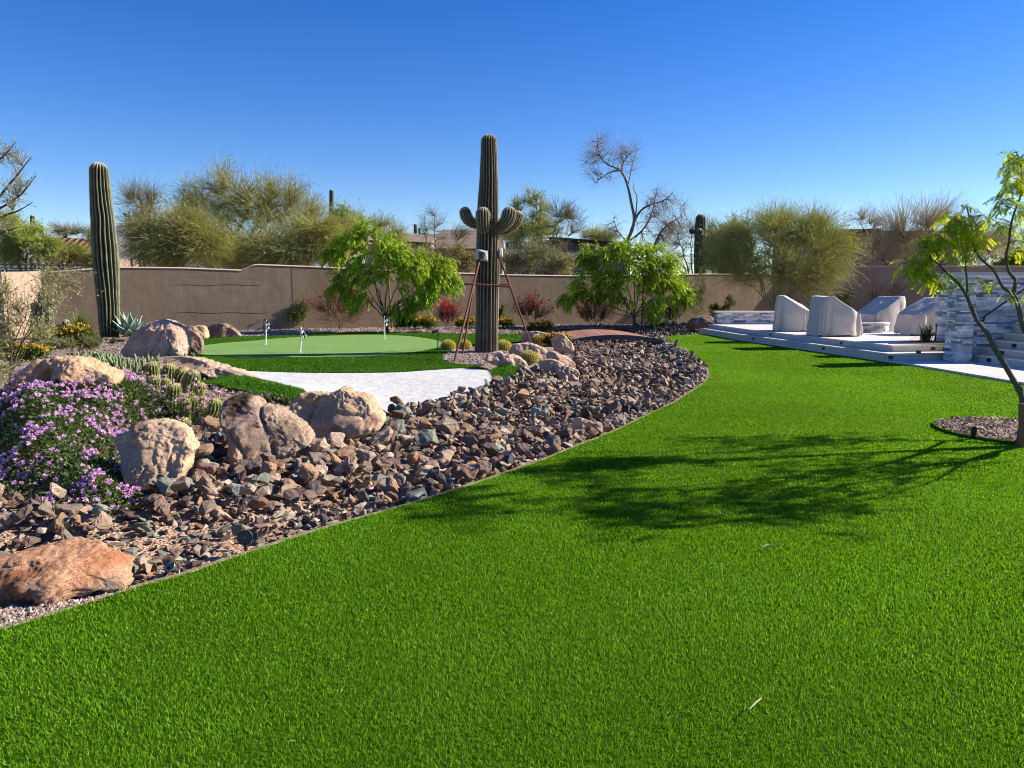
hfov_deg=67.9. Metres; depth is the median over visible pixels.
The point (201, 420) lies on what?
river rock
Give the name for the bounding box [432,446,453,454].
river rock
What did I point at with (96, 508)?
river rock
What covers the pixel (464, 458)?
river rock
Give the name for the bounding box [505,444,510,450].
river rock
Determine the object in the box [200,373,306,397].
grass
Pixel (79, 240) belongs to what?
house
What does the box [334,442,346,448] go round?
river rock
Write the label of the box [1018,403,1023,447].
tree stake
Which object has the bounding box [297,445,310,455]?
river rock
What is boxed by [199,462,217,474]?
river rock
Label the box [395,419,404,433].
river rock
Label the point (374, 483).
river rock
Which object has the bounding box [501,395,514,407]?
river rock
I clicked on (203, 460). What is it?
river rock
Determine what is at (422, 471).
river rock
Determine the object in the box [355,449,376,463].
river rock
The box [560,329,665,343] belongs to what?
footbridge
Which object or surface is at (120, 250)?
hills
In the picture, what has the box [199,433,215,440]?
river rock
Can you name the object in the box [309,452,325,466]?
river rock
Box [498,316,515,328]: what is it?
lantana
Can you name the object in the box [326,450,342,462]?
river rock
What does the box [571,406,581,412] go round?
river rock
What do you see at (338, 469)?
river rock
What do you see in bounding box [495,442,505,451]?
river rock
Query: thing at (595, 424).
river rock
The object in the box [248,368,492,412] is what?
sand bunker
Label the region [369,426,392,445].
river rock
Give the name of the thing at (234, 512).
river rock
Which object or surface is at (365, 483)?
river rock
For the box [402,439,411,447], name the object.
river rock
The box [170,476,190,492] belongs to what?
river rock
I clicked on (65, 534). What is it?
river rock
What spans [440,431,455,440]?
river rock
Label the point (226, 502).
river rock
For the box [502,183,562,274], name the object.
mesquite tree
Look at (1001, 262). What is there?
evergreen shrub
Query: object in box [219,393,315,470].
boulder
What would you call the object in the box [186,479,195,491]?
river rock
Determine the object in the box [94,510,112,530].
river rock
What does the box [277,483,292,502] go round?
river rock
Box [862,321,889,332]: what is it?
fire pit
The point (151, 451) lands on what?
boulder
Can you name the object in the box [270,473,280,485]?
river rock
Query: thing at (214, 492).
river rock
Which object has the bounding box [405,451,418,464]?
river rock
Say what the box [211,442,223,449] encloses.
river rock
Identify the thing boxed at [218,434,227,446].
river rock
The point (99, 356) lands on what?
finger cactus
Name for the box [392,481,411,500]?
river rock
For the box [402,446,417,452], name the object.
river rock
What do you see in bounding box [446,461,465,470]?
river rock
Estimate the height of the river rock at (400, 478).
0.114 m
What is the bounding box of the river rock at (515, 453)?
[503,451,518,455]
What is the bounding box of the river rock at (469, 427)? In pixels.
[460,422,473,432]
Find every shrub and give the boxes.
[47,216,90,238]
[282,296,313,325]
[386,237,475,272]
[499,237,578,274]
[499,302,506,317]
[647,322,666,329]
[688,264,707,316]
[707,293,738,316]
[830,284,861,306]
[990,242,1023,265]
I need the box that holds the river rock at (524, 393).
[514,388,529,398]
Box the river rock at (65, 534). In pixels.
[60,529,72,539]
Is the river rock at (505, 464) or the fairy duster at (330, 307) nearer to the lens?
the river rock at (505, 464)
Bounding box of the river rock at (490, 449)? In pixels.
[482,442,498,455]
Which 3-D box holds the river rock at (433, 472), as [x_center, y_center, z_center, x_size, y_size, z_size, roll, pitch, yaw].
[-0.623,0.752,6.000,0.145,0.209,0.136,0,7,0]
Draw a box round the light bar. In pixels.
[980,284,1019,286]
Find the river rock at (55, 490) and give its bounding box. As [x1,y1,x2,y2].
[49,482,66,497]
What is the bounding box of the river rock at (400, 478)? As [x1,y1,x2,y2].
[394,472,405,486]
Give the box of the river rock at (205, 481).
[196,476,215,488]
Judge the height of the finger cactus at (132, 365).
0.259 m
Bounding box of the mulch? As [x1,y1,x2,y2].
[932,414,1017,441]
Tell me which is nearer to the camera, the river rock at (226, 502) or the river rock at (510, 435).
the river rock at (226, 502)
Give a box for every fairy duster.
[299,279,379,329]
[434,296,463,328]
[508,288,557,320]
[570,295,625,326]
[661,301,692,322]
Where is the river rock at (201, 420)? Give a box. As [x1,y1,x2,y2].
[198,417,204,424]
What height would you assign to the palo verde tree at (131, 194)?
7.781 m
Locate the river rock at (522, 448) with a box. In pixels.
[516,443,528,457]
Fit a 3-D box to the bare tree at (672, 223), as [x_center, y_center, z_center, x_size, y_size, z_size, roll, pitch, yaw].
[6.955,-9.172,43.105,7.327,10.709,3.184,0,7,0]
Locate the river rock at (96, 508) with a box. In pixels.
[91,503,111,514]
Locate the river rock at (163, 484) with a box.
[156,477,173,493]
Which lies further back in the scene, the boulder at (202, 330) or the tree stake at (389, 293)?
the tree stake at (389, 293)
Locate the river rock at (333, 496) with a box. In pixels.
[328,492,338,502]
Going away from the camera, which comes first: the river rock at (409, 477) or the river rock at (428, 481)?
the river rock at (428, 481)
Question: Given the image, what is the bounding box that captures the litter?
[258,408,962,740]
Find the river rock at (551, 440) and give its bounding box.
[547,435,562,445]
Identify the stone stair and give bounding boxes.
[971,325,1023,366]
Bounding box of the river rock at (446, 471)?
[441,467,451,475]
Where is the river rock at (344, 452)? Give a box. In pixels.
[332,445,356,460]
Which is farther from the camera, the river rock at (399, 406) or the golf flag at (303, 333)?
the golf flag at (303, 333)
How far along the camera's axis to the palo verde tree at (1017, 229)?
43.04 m
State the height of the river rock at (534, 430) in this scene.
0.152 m
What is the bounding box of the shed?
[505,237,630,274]
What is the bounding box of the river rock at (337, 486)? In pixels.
[334,484,342,489]
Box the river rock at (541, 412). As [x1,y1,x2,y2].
[529,407,547,420]
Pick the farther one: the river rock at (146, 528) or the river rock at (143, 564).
the river rock at (146, 528)
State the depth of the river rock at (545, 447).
7.07 m
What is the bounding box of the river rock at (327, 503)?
[315,501,331,508]
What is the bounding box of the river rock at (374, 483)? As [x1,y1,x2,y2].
[369,475,379,486]
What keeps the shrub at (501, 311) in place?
on the ground at (488, 365)
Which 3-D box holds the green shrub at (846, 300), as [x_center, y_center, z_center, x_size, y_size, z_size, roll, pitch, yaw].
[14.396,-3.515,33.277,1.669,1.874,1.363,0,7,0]
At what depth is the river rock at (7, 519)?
4.63 m
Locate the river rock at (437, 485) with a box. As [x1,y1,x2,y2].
[428,478,444,490]
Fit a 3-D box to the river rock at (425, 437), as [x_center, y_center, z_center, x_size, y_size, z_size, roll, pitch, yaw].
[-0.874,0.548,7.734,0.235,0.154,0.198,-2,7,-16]
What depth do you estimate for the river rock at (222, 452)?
6.59 m
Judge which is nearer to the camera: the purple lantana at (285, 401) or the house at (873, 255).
the purple lantana at (285, 401)
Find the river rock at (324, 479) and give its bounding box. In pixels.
[316,474,337,485]
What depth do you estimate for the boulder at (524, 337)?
21.07 m
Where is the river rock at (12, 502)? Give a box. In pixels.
[2,491,24,508]
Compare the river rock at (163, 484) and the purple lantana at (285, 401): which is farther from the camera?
the purple lantana at (285, 401)
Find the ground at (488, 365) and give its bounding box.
[0,328,698,518]
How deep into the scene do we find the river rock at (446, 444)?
7.91 m
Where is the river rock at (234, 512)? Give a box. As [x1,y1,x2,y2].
[231,508,237,515]
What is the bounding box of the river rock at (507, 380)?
[501,376,511,386]
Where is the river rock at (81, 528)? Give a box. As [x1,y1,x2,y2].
[74,525,87,532]
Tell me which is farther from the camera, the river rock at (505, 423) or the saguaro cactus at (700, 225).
the saguaro cactus at (700, 225)
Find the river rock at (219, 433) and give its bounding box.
[214,428,223,440]
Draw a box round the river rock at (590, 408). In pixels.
[587,405,599,415]
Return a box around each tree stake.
[387,260,392,328]
[641,284,643,324]
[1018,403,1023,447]
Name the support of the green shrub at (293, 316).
on the ground at (488, 365)
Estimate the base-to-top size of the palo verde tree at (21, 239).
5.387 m
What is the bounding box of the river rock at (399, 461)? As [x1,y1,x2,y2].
[388,457,405,470]
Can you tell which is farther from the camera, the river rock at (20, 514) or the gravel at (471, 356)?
the gravel at (471, 356)
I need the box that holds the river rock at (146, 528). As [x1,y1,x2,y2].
[142,524,153,532]
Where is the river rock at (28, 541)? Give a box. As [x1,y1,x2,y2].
[20,536,41,546]
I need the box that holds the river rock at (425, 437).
[414,429,437,446]
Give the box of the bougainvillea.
[860,274,909,304]
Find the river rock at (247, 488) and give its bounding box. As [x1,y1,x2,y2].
[239,484,256,494]
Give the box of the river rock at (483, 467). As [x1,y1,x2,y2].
[475,460,491,474]
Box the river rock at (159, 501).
[154,495,169,517]
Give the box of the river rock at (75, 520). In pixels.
[69,515,80,526]
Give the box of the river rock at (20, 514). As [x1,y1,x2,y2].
[9,504,32,525]
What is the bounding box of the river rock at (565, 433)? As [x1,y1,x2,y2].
[554,427,572,439]
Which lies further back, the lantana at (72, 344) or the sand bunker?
the lantana at (72, 344)
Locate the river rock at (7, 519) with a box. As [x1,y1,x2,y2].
[3,511,13,524]
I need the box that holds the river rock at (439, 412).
[435,408,447,418]
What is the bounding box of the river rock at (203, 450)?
[194,443,213,460]
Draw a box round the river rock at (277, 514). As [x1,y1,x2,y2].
[271,509,284,519]
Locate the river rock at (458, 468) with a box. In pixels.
[455,465,463,478]
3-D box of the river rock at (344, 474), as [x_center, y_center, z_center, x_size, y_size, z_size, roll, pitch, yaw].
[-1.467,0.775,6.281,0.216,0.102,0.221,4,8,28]
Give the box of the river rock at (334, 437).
[326,432,344,443]
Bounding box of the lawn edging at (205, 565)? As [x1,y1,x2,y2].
[0,338,709,629]
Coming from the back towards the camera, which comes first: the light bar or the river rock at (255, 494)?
the light bar
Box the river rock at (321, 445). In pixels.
[310,437,329,452]
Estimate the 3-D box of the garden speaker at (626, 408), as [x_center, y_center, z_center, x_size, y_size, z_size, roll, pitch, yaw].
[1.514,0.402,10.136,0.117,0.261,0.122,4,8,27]
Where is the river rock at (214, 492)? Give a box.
[210,487,217,496]
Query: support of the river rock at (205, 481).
on the river rocks at (599, 359)
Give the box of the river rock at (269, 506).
[263,501,275,511]
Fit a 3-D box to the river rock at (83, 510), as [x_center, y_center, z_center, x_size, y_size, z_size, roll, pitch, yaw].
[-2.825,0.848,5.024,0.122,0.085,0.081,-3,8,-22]
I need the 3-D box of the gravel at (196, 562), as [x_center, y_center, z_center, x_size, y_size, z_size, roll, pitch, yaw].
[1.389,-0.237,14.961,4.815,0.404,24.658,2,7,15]
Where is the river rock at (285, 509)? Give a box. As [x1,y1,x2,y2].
[269,501,290,511]
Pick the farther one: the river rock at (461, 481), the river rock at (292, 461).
the river rock at (292, 461)
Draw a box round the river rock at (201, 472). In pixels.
[195,469,206,476]
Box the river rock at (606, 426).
[601,421,609,430]
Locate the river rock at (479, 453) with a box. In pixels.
[473,450,485,457]
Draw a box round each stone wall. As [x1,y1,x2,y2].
[933,272,1023,340]
[943,275,1023,361]
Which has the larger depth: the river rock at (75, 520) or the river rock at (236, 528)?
the river rock at (75, 520)
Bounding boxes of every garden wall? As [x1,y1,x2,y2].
[0,270,41,339]
[43,264,789,335]
[789,265,1023,311]
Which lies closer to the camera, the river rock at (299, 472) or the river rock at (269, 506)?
the river rock at (269, 506)
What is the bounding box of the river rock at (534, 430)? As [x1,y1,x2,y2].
[526,425,543,436]
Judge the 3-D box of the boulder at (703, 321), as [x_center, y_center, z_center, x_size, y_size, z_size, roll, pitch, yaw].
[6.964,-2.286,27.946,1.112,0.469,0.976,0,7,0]
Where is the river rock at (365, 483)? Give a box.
[357,480,372,487]
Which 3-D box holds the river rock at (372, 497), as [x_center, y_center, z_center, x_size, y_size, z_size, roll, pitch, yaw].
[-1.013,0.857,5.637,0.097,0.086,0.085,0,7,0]
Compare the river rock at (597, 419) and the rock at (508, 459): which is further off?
the river rock at (597, 419)
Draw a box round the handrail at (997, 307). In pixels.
[980,288,1023,321]
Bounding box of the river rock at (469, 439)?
[461,432,480,448]
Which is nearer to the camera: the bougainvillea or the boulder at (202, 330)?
the boulder at (202, 330)
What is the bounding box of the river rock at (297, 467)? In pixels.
[293,462,312,479]
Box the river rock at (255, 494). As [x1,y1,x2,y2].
[245,492,257,498]
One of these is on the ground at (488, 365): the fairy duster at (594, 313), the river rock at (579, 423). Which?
the fairy duster at (594, 313)
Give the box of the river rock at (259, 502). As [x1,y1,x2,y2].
[249,496,268,508]
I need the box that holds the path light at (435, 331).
[432,330,438,353]
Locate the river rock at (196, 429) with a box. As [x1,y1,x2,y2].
[192,425,201,433]
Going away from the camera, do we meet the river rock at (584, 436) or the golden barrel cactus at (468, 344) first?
the river rock at (584, 436)
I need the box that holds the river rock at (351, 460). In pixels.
[346,456,356,472]
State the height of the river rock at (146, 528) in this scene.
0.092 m
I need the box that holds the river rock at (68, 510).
[54,503,82,516]
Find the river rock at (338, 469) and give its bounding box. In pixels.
[333,461,345,473]
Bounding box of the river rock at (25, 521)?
[19,517,28,523]
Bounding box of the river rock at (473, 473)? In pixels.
[466,469,478,480]
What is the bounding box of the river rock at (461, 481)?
[451,467,467,484]
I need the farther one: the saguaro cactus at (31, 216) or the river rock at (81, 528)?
the saguaro cactus at (31, 216)
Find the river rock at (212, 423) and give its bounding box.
[203,415,220,432]
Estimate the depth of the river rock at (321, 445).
6.67 m
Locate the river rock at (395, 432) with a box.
[388,430,397,442]
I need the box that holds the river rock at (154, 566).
[151,563,156,570]
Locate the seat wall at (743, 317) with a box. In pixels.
[712,311,773,323]
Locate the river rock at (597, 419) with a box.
[592,414,601,421]
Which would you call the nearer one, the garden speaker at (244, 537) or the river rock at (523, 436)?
the garden speaker at (244, 537)
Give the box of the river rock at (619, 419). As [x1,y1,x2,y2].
[610,413,625,426]
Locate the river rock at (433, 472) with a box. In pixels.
[424,466,439,484]
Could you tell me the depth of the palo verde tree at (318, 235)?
32.98 m
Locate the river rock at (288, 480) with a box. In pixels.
[280,477,297,487]
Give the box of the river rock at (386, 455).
[380,452,393,458]
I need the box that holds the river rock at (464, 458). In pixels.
[461,454,470,460]
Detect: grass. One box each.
[152,332,522,372]
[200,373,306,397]
[491,364,524,377]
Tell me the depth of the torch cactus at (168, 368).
10.62 m
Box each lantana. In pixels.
[0,340,53,363]
[0,363,224,518]
[36,333,104,357]
[43,322,100,342]
[96,336,124,343]
[243,391,291,405]
[392,313,439,331]
[453,317,475,327]
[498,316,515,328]
[526,319,553,331]
[536,331,573,346]
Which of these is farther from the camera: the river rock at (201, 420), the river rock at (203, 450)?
the river rock at (201, 420)
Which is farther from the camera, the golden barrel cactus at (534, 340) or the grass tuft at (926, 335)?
the golden barrel cactus at (534, 340)
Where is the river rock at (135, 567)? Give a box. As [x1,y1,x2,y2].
[131,564,138,573]
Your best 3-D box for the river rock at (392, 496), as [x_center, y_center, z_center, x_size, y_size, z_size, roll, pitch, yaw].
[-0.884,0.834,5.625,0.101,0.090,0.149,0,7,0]
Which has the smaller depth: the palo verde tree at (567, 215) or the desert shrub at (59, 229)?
the palo verde tree at (567, 215)
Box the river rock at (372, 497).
[368,495,379,505]
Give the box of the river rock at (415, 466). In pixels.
[413,461,418,474]
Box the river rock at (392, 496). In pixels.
[386,491,398,501]
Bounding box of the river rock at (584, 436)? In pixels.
[572,429,586,441]
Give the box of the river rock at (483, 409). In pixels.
[477,407,491,416]
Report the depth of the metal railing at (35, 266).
26.19 m
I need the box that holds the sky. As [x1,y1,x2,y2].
[0,0,1023,273]
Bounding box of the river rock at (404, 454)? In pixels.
[402,452,407,458]
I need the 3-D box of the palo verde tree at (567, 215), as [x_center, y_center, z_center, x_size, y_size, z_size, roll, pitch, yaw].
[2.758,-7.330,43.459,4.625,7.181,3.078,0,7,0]
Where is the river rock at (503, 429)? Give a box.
[500,425,510,432]
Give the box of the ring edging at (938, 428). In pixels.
[933,417,1016,444]
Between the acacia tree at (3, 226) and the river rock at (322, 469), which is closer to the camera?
the river rock at (322, 469)
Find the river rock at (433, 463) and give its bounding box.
[424,459,439,467]
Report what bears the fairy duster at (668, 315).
on the ground at (488, 365)
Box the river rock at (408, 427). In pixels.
[404,424,414,429]
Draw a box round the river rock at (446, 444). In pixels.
[439,439,452,446]
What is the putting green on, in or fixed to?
on the turf collar
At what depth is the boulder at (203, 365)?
12.80 m
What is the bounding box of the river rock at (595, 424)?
[584,420,602,435]
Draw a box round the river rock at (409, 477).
[403,470,414,484]
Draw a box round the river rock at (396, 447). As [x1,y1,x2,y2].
[391,441,401,454]
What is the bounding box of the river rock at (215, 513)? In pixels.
[210,508,231,520]
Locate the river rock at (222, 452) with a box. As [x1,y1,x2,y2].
[217,448,228,459]
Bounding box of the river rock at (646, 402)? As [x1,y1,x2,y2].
[642,397,651,406]
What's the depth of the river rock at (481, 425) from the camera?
8.66 m
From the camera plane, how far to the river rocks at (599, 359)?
8.60 m
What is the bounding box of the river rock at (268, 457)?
[260,453,276,462]
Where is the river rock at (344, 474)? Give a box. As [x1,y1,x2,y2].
[326,472,349,479]
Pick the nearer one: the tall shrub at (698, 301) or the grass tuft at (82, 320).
the grass tuft at (82, 320)
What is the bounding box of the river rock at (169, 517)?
[158,512,182,522]
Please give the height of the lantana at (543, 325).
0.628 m
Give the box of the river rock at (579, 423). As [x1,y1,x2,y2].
[571,417,587,429]
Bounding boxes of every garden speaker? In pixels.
[237,530,252,550]
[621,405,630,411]
[671,373,679,383]
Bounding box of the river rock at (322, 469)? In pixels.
[315,465,327,474]
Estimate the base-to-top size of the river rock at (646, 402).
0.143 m
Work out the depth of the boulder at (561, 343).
18.28 m
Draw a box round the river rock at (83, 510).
[79,505,92,514]
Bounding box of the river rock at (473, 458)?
[466,456,479,461]
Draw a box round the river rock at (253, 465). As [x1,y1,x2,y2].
[245,457,261,475]
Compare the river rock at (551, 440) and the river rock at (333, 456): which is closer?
the river rock at (333, 456)
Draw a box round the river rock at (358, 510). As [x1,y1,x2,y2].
[354,507,364,515]
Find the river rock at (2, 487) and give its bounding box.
[0,484,4,495]
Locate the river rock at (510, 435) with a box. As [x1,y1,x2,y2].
[501,432,517,438]
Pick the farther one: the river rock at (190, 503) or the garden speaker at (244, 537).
the river rock at (190, 503)
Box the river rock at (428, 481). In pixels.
[421,478,434,485]
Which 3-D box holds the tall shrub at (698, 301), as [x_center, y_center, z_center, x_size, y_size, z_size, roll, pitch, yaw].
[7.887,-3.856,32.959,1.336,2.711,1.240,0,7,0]
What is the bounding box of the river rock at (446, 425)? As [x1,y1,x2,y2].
[432,417,456,435]
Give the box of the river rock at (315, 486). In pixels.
[309,480,321,495]
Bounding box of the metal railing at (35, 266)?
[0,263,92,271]
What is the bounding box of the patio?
[698,324,1023,384]
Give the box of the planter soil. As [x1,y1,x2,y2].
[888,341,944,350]
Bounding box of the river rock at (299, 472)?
[297,460,308,477]
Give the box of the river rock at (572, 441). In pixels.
[563,438,575,447]
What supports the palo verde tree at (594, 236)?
on the ground at (488, 365)
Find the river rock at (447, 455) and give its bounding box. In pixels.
[439,451,453,462]
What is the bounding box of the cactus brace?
[454,248,530,360]
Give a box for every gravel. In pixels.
[0,352,685,620]
[0,585,134,626]
[65,335,282,415]
[210,323,696,336]
[442,347,508,365]
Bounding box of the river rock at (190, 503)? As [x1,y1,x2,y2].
[185,498,193,506]
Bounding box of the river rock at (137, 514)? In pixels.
[124,511,151,519]
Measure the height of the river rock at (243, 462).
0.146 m
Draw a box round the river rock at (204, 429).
[201,424,211,432]
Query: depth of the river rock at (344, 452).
6.75 m
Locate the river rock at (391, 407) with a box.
[387,403,395,411]
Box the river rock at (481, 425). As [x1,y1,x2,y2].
[473,423,486,428]
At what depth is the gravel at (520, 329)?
26.77 m
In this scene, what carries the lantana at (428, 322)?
on the ground at (488, 365)
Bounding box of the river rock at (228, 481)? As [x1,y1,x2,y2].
[220,479,231,485]
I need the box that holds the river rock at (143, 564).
[135,556,152,573]
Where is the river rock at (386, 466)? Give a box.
[382,461,393,470]
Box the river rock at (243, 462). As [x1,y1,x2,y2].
[235,459,248,477]
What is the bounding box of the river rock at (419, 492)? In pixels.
[407,488,426,500]
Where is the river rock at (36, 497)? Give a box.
[32,494,41,502]
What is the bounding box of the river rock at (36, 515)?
[30,511,46,518]
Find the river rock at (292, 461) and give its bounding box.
[288,459,296,470]
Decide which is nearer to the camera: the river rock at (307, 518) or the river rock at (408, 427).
the river rock at (307, 518)
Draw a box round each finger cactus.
[76,350,111,364]
[110,353,159,372]
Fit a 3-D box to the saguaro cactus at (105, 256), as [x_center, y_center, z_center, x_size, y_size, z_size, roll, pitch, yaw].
[-12.382,-4.014,23.137,0.812,5.357,0.797,0,7,0]
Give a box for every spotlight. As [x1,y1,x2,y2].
[62,517,71,532]
[165,561,179,572]
[970,427,977,438]
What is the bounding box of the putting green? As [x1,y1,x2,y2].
[203,335,441,356]
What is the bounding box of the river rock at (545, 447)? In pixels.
[540,444,548,449]
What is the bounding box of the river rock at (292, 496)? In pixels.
[282,487,302,504]
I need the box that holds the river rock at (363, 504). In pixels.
[354,502,366,508]
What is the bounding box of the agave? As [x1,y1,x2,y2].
[109,311,148,336]
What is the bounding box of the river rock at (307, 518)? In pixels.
[303,515,311,522]
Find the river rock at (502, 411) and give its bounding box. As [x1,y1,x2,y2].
[493,408,507,416]
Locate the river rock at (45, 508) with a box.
[37,497,54,516]
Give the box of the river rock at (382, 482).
[378,474,392,491]
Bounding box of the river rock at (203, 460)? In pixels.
[197,459,218,473]
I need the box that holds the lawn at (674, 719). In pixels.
[0,343,1023,767]
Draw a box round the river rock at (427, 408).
[420,402,434,414]
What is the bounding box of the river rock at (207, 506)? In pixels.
[198,499,216,515]
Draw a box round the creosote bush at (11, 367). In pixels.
[0,248,103,386]
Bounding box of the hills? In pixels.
[0,224,340,271]
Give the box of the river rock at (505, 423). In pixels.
[498,421,509,425]
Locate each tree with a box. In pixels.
[0,136,36,234]
[0,208,70,271]
[43,223,91,270]
[111,174,170,266]
[116,189,251,268]
[158,147,339,268]
[209,198,370,268]
[312,208,465,331]
[324,200,366,262]
[334,204,415,267]
[406,202,475,267]
[499,214,622,243]
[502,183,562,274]
[525,194,596,274]
[555,234,697,328]
[571,126,693,274]
[653,208,728,273]
[691,195,874,310]
[695,210,762,273]
[841,202,892,228]
[845,187,1022,265]
[888,150,1023,445]
[953,204,1023,265]
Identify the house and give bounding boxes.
[29,238,138,290]
[366,229,504,273]
[772,228,956,270]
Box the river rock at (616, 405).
[605,401,621,414]
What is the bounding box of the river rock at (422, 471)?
[415,465,449,478]
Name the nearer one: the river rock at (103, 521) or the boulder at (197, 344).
the river rock at (103, 521)
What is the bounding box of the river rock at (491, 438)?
[485,433,500,442]
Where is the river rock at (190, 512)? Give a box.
[182,509,194,515]
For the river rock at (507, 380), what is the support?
on the river rocks at (599, 359)
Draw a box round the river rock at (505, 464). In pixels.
[499,461,511,467]
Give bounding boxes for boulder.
[0,536,134,607]
[3,355,124,415]
[113,418,199,490]
[120,319,191,358]
[155,356,261,378]
[187,325,209,337]
[189,329,203,353]
[208,323,240,337]
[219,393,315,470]
[289,386,385,442]
[484,351,527,367]
[508,342,546,361]
[521,331,552,346]
[538,359,564,377]
[546,351,575,367]
[551,333,574,353]
[556,366,579,381]
[687,315,713,327]
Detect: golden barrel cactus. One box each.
[440,339,455,350]
[459,339,471,348]
[498,339,511,350]
[520,349,539,363]
[531,334,546,345]
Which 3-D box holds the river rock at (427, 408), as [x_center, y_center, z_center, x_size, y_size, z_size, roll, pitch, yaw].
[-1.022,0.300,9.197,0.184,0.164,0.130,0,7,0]
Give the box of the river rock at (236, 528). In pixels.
[230,523,249,535]
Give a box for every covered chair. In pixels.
[773,295,808,330]
[806,295,862,335]
[858,296,905,330]
[894,297,937,334]
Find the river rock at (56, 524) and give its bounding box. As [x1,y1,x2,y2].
[46,512,67,535]
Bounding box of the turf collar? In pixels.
[230,335,506,372]
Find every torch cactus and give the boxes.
[145,361,175,396]
[164,366,223,425]
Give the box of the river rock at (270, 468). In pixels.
[260,461,276,474]
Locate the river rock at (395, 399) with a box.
[390,396,404,404]
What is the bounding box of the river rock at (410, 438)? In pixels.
[399,435,415,442]
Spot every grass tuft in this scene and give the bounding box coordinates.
[62,309,99,331]
[911,322,940,341]
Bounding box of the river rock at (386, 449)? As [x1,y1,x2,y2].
[378,444,390,453]
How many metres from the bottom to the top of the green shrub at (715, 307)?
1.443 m
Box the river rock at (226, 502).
[221,497,232,505]
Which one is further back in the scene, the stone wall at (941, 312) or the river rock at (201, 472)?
the stone wall at (941, 312)
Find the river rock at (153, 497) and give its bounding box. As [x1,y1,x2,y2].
[145,493,161,508]
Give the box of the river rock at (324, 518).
[318,513,329,525]
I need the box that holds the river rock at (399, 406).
[394,403,405,409]
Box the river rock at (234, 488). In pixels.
[228,483,240,495]
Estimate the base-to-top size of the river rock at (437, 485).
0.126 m
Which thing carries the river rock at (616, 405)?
on the river rocks at (599, 359)
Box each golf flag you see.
[264,320,270,344]
[300,327,306,351]
[384,316,388,338]
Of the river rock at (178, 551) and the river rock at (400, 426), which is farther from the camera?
the river rock at (400, 426)
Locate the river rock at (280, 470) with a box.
[275,464,284,474]
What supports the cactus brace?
on the ground at (488, 365)
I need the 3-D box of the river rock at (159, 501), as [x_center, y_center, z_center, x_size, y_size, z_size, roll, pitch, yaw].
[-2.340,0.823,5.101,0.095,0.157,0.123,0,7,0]
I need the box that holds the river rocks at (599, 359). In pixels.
[0,321,708,585]
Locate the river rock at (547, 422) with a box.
[544,420,559,430]
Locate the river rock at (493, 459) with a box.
[488,455,507,468]
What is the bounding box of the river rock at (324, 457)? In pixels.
[309,452,330,461]
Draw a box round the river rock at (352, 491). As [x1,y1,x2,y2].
[344,486,357,497]
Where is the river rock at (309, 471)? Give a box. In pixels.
[300,462,318,482]
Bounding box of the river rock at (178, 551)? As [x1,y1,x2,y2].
[168,548,182,558]
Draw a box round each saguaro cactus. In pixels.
[30,215,34,269]
[88,162,120,338]
[329,189,333,266]
[459,133,523,352]
[689,214,707,273]
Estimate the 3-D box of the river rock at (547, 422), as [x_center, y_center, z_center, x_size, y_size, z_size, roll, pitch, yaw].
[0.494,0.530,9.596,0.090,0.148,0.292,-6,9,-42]
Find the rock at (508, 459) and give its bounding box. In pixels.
[502,455,513,469]
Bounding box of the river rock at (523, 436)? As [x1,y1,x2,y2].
[521,429,533,442]
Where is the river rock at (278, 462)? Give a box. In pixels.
[274,457,289,468]
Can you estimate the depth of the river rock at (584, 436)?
7.68 m
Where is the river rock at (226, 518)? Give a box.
[220,513,234,521]
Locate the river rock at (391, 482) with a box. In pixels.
[385,476,399,492]
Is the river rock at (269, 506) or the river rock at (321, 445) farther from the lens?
the river rock at (321, 445)
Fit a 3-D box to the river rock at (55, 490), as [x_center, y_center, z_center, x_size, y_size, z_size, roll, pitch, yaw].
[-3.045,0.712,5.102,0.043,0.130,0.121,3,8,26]
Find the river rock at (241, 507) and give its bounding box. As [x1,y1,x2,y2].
[237,497,251,511]
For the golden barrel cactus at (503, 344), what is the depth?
17.80 m
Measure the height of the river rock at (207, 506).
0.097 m
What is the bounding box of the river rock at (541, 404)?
[536,403,552,409]

